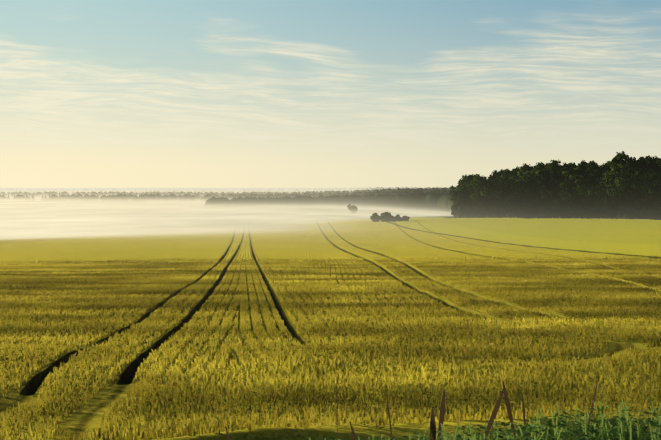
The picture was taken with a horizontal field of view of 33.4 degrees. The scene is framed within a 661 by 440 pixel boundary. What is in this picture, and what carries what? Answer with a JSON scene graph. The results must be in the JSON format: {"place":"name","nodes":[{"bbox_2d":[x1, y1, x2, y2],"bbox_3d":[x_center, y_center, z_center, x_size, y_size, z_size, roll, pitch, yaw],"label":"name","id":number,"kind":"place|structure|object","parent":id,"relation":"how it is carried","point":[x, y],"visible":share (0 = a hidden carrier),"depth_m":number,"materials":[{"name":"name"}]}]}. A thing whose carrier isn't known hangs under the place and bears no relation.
{"place":"outdoors","nodes":[
{"label":"outdoors","id":0,"kind":"place"},
{"bbox_2d":[0,188,660,439],"bbox_3d":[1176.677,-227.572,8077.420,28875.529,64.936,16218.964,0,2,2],"label":"ground","id":1,"kind":"structure","parent":0,"point":[38,230],"depth_m":118.90,"materials":[{"name":"plant"}]},
{"bbox_2d":[0,187,456,214],"bbox_3d":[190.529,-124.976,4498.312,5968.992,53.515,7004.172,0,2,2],"label":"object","id":2,"kind":"object","parent":1,"relation":"on","point":[236,201],"visible":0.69,"depth_m":1558.42,"materials":[{"name":"white"}]},
{"bbox_2d":[0,255,660,439],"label":"wheat ears","id":3,"kind":"object","parent":1,"relation":"on","point":[25,296],"visible":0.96,"depth_m":28.20,"materials":[{"name":"yellow plant"}]},
{"bbox_2d":[347,204,357,217],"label":"tree","id":4,"kind":"object","parent":1,"relation":"on","point":[353,209],"visible":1,"depth_m":828.91,"materials":[{"name":"green plant"}]},
{"bbox_2d":[370,213,379,221],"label":"bush","id":5,"kind":"object","parent":1,"relation":"on","point":[375,217],"visible":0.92,"depth_m":529.17,"materials":[{"name":"green plant"}]},
{"bbox_2d":[379,212,393,221],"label":"bush","id":6,"kind":"object","parent":1,"relation":"on","point":[384,216],"visible":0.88,"depth_m":525.02,"materials":[{"name":"green plant"}]},
{"bbox_2d":[390,214,402,221],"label":"bush","id":7,"kind":"object","parent":1,"relation":"on","point":[397,217],"visible":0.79,"depth_m":523.87,"materials":[{"name":"green plant"}]},
{"bbox_2d":[402,216,409,220],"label":"bush","id":8,"kind":"object","parent":1,"relation":"on","point":[405,218],"visible":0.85,"depth_m":527.89,"materials":[{"name":"green plant"}]},
{"bbox_2d":[225,376,660,439],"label":"bank weeds","id":9,"kind":"object","parent":1,"relation":"on","point":[590,430],"visible":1,"depth_m":7.23,"materials":[{"name":"green plant"}]},
{"bbox_2d":[449,181,460,196],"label":"forest tree","id":10,"kind":"object","parent":1,"relation":"on","point":[452,187],"visible":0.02,"depth_m":744.55,"materials":[{"name":"green plant"}]},
{"bbox_2d":[449,197,461,214],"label":"forest tree","id":11,"kind":"object","parent":1,"relation":"on","point":[452,199],"visible":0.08,"depth_m":614.73,"materials":[{"name":"green plant"}]},
{"bbox_2d":[455,205,465,217],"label":"forest shrub","id":12,"kind":"object","parent":1,"relation":"on","point":[460,214],"visible":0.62,"depth_m":610.53,"materials":[{"name":"green plant"}]},
{"bbox_2d":[452,187,472,216],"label":"forest tree","id":13,"kind":"object","parent":1,"relation":"on","point":[460,197],"visible":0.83,"depth_m":609.64,"materials":[{"name":"green plant"}]},
{"bbox_2d":[455,181,474,203],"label":"forest tree","id":14,"kind":"object","parent":1,"relation":"on","point":[468,200],"visible":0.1,"depth_m":614.57,"materials":[{"name":"green plant"}]},
{"bbox_2d":[457,174,476,187],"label":"forest tree","id":15,"kind":"object","parent":1,"relation":"on","point":[465,179],"visible":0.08,"depth_m":628.52,"materials":[{"name":"green plant"}]},
{"bbox_2d":[466,208,473,217],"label":"forest shrub","id":16,"kind":"object","parent":1,"relation":"on","point":[469,214],"visible":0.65,"depth_m":610.68,"materials":[{"name":"green plant"}]},
{"bbox_2d":[461,180,487,200],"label":"forest tree","id":17,"kind":"object","parent":1,"relation":"on","point":[464,187],"visible":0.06,"depth_m":615.37,"materials":[{"name":"green plant"}]},
{"bbox_2d":[470,206,480,217],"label":"forest shrub","id":18,"kind":"object","parent":1,"relation":"on","point":[476,213],"visible":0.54,"depth_m":610.68,"materials":[{"name":"green plant"}]},
{"bbox_2d":[465,176,493,217],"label":"forest tree","id":19,"kind":"object","parent":1,"relation":"on","point":[482,190],"visible":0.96,"depth_m":604.07,"materials":[{"name":"green plant"}]},
{"bbox_2d":[478,210,488,217],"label":"forest shrub","id":20,"kind":"object","parent":1,"relation":"on","point":[484,213],"visible":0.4,"depth_m":610.19,"materials":[{"name":"green plant"}]},
{"bbox_2d":[488,206,495,217],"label":"forest shrub","id":21,"kind":"object","parent":1,"relation":"on","point":[490,213],"visible":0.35,"depth_m":609.34,"materials":[{"name":"green plant"}]},
{"bbox_2d":[490,197,501,216],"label":"forest tree","id":22,"kind":"object","parent":1,"relation":"on","point":[492,205],"visible":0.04,"depth_m":606.04,"materials":[{"name":"green plant"}]},
{"bbox_2d":[488,170,510,217],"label":"forest tree","id":23,"kind":"object","parent":1,"relation":"on","point":[493,179],"visible":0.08,"depth_m":623.69,"materials":[{"name":"green plant"}]},
{"bbox_2d":[494,210,507,217],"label":"forest shrub","id":24,"kind":"object","parent":1,"relation":"on","point":[499,214],"visible":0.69,"depth_m":599.61,"materials":[{"name":"green plant"}]},
{"bbox_2d":[489,178,515,209],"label":"forest tree","id":25,"kind":"object","parent":1,"relation":"on","point":[496,196],"visible":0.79,"depth_m":599.64,"materials":[{"name":"green plant"}]},
{"bbox_2d":[497,206,507,217],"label":"forest shrub","id":26,"kind":"object","parent":1,"relation":"on","point":[500,209],"visible":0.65,"depth_m":599.69,"materials":[{"name":"green plant"}]},
{"bbox_2d":[496,169,517,178],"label":"forest tree","id":27,"kind":"object","parent":1,"relation":"on","point":[508,172],"visible":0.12,"depth_m":631.87,"materials":[{"name":"green plant"}]},
{"bbox_2d":[507,209,516,217],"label":"forest shrub","id":28,"kind":"object","parent":1,"relation":"on","point":[513,214],"visible":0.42,"depth_m":605.26,"materials":[{"name":"green plant"}]},
{"bbox_2d":[500,181,524,217],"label":"forest tree","id":29,"kind":"object","parent":1,"relation":"on","point":[513,196],"visible":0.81,"depth_m":598.72,"materials":[{"name":"green plant"}]},
{"bbox_2d":[508,175,532,186],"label":"forest tree","id":30,"kind":"object","parent":1,"relation":"on","point":[521,178],"visible":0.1,"depth_m":611.22,"materials":[{"name":"green plant"}]},
{"bbox_2d":[516,208,528,217],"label":"forest shrub","id":31,"kind":"object","parent":1,"relation":"on","point":[521,212],"visible":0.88,"depth_m":592.50,"materials":[{"name":"green plant"}]},
{"bbox_2d":[517,163,533,175],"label":"forest tree","id":32,"kind":"object","parent":1,"relation":"on","point":[526,169],"visible":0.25,"depth_m":644.32,"materials":[{"name":"green plant"}]},
{"bbox_2d":[516,189,539,215],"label":"forest tree","id":33,"kind":"object","parent":1,"relation":"on","point":[525,202],"visible":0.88,"depth_m":592.60,"materials":[{"name":"green plant"}]},
{"bbox_2d":[530,207,538,217],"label":"forest shrub","id":34,"kind":"object","parent":1,"relation":"on","point":[534,214],"visible":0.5,"depth_m":593.92,"materials":[{"name":"green plant"}]},
{"bbox_2d":[527,162,544,175],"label":"forest tree","id":35,"kind":"object","parent":1,"relation":"on","point":[537,168],"visible":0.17,"depth_m":625.82,"materials":[{"name":"green plant"}]},
{"bbox_2d":[530,185,552,211],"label":"forest tree","id":36,"kind":"object","parent":1,"relation":"on","point":[545,194],"visible":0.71,"depth_m":592.30,"materials":[{"name":"green plant"}]},
{"bbox_2d":[536,205,551,217],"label":"forest shrub","id":37,"kind":"object","parent":1,"relation":"on","point":[548,210],"visible":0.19,"depth_m":591.90,"materials":[{"name":"green plant"}]},
{"bbox_2d":[538,209,553,217],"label":"forest shrub","id":38,"kind":"object","parent":1,"relation":"on","point":[543,214],"visible":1,"depth_m":587.80,"materials":[{"name":"green plant"}]},
{"bbox_2d":[550,189,557,217],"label":"forest tree","id":39,"kind":"object","parent":1,"relation":"on","point":[551,207],"visible":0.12,"depth_m":595.65,"materials":[{"name":"green plant"}]},
{"bbox_2d":[545,171,563,217],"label":"forest tree","id":40,"kind":"object","parent":1,"relation":"on","point":[554,177],"visible":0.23,"depth_m":607.24,"materials":[{"name":"green plant"}]},
{"bbox_2d":[537,159,580,217],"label":"forest tree","id":41,"kind":"object","parent":1,"relation":"on","point":[553,166],"visible":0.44,"depth_m":611.17,"materials":[{"name":"green plant"}]},
{"bbox_2d":[550,182,570,217],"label":"forest tree","id":42,"kind":"object","parent":1,"relation":"on","point":[557,185],"visible":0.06,"depth_m":597.19,"materials":[{"name":"green plant"}]},
{"bbox_2d":[550,187,573,217],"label":"forest tree","id":43,"kind":"object","parent":1,"relation":"on","point":[560,200],"visible":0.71,"depth_m":584.98,"materials":[{"name":"green plant"}]},
{"bbox_2d":[554,162,578,183],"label":"forest tree","id":44,"kind":"object","parent":1,"relation":"on","point":[567,167],"visible":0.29,"depth_m":606.15,"materials":[{"name":"green plant"}]},
{"bbox_2d":[559,202,578,217],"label":"forest shrub","id":45,"kind":"object","parent":1,"relation":"on","point":[570,210],"visible":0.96,"depth_m":579.11,"materials":[{"name":"green plant"}]},
{"bbox_2d":[558,174,591,217],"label":"forest tree","id":46,"kind":"object","parent":1,"relation":"on","point":[568,183],"visible":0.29,"depth_m":590.95,"materials":[{"name":"green plant"}]},
{"bbox_2d":[568,180,590,217],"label":"forest tree","id":47,"kind":"object","parent":1,"relation":"on","point":[581,187],"visible":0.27,"depth_m":583.21,"materials":[{"name":"green plant"}]},
{"bbox_2d":[573,163,586,177],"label":"forest tree","id":48,"kind":"object","parent":1,"relation":"on","point":[580,167],"visible":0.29,"depth_m":617.41,"materials":[{"name":"green plant"}]},
{"bbox_2d":[573,160,589,173],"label":"forest tree","id":49,"kind":"object","parent":1,"relation":"on","point":[584,163],"visible":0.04,"depth_m":621.22,"materials":[{"name":"green plant"}]},
{"bbox_2d":[579,211,586,218],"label":"forest shrub","id":50,"kind":"object","parent":1,"relation":"on","point":[581,215],"visible":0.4,"depth_m":582.58,"materials":[{"name":"green plant"}]},
{"bbox_2d":[578,186,593,210],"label":"forest tree","id":51,"kind":"object","parent":1,"relation":"on","point":[580,198],"visible":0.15,"depth_m":582.39,"materials":[{"name":"green plant"}]},
{"bbox_2d":[581,186,601,212],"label":"forest tree","id":52,"kind":"object","parent":1,"relation":"on","point":[589,194],"visible":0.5,"depth_m":575.81,"materials":[{"name":"green plant"}]},
{"bbox_2d":[584,206,600,218],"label":"forest shrub","id":53,"kind":"object","parent":1,"relation":"on","point":[593,213],"visible":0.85,"depth_m":574.57,"materials":[{"name":"green plant"}]},
{"bbox_2d":[584,161,602,176],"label":"forest tree","id":54,"kind":"object","parent":1,"relation":"on","point":[591,166],"visible":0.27,"depth_m":612.17,"materials":[{"name":"green plant"}]},
{"bbox_2d":[594,187,607,218],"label":"forest tree","id":55,"kind":"object","parent":1,"relation":"on","point":[603,214],"visible":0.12,"depth_m":575.48,"materials":[{"name":"green plant"}]},
{"bbox_2d":[596,177,607,190],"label":"forest tree","id":56,"kind":"object","parent":1,"relation":"on","point":[600,184],"visible":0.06,"depth_m":579.98,"materials":[{"name":"green plant"}]},
{"bbox_2d":[595,171,610,182],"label":"forest tree","id":57,"kind":"object","parent":1,"relation":"on","point":[598,179],"visible":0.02,"depth_m":591.35,"materials":[{"name":"green plant"}]},
{"bbox_2d":[594,184,622,218],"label":"forest tree","id":58,"kind":"object","parent":1,"relation":"on","point":[609,210],"visible":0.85,"depth_m":569.76,"materials":[{"name":"green plant"}]},
{"bbox_2d":[604,171,630,218],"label":"forest tree","id":59,"kind":"object","parent":1,"relation":"on","point":[609,177],"visible":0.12,"depth_m":580.45,"materials":[{"name":"green plant"}]},
{"bbox_2d":[601,151,635,217],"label":"forest tree","id":60,"kind":"object","parent":1,"relation":"on","point":[618,158],"visible":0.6,"depth_m":590.77,"materials":[{"name":"green plant"}]},
{"bbox_2d":[605,175,640,218],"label":"forest tree","id":61,"kind":"object","parent":1,"relation":"on","point":[621,182],"visible":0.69,"depth_m":568.63,"materials":[{"name":"green plant"}]},
{"bbox_2d":[626,211,645,218],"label":"forest shrub","id":62,"kind":"object","parent":1,"relation":"on","point":[638,215],"visible":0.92,"depth_m":562.81,"materials":[{"name":"green plant"}]},
{"bbox_2d":[625,171,649,211],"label":"forest tree","id":63,"kind":"object","parent":1,"relation":"on","point":[638,178],"visible":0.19,"depth_m":574.63,"materials":[{"name":"green plant"}]},
{"bbox_2d":[630,157,652,175],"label":"forest tree","id":64,"kind":"object","parent":1,"relation":"on","point":[639,164],"visible":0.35,"depth_m":588.33,"materials":[{"name":"green plant"}]},
{"bbox_2d":[630,182,654,209],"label":"forest tree","id":65,"kind":"object","parent":1,"relation":"on","point":[636,203],"visible":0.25,"depth_m":567.12,"materials":[{"name":"green plant"}]},
{"bbox_2d":[636,156,659,171],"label":"forest tree","id":66,"kind":"object","parent":1,"relation":"on","point":[652,162],"depth_m":592.78,"materials":[{"name":"green plant"}]},
{"bbox_2d":[642,210,656,219],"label":"forest shrub","id":67,"kind":"object","parent":1,"relation":"on","point":[650,214],"visible":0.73,"depth_m":558.44,"materials":[{"name":"green plant"}]},
{"bbox_2d":[639,183,660,210],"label":"forest tree","id":68,"kind":"object","parent":1,"relation":"on","point":[650,194],"visible":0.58,"depth_m":561.76,"materials":[{"name":"green plant"}]},
{"bbox_2d":[641,178,660,201],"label":"forest tree","id":69,"kind":"object","parent":1,"relation":"on","point":[656,180],"visible":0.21,"depth_m":569.12,"materials":[{"name":"green plant"}]},
{"bbox_2d":[643,155,659,168],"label":"forest tree","id":70,"kind":"object","parent":1,"relation":"on","point":[649,165],"visible":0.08,"depth_m":591.44,"materials":[{"name":"green plant"}]},
{"bbox_2d":[652,156,660,162],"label":"forest tree","id":71,"kind":"object","parent":1,"relation":"on","point":[655,159],"visible":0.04,"depth_m":673.66,"materials":[{"name":"green plant"}]},
{"bbox_2d":[653,207,660,219],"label":"forest shrub","id":72,"kind":"object","parent":1,"relation":"on","point":[658,215],"visible":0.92,"depth_m":557.21,"materials":[{"name":"green plant"}]},
{"bbox_2d":[0,0,660,187],"label":"sky","id":73,"kind":"structure","parent":0,"point":[94,93],"materials":[{"name":"blue"}]}
]}

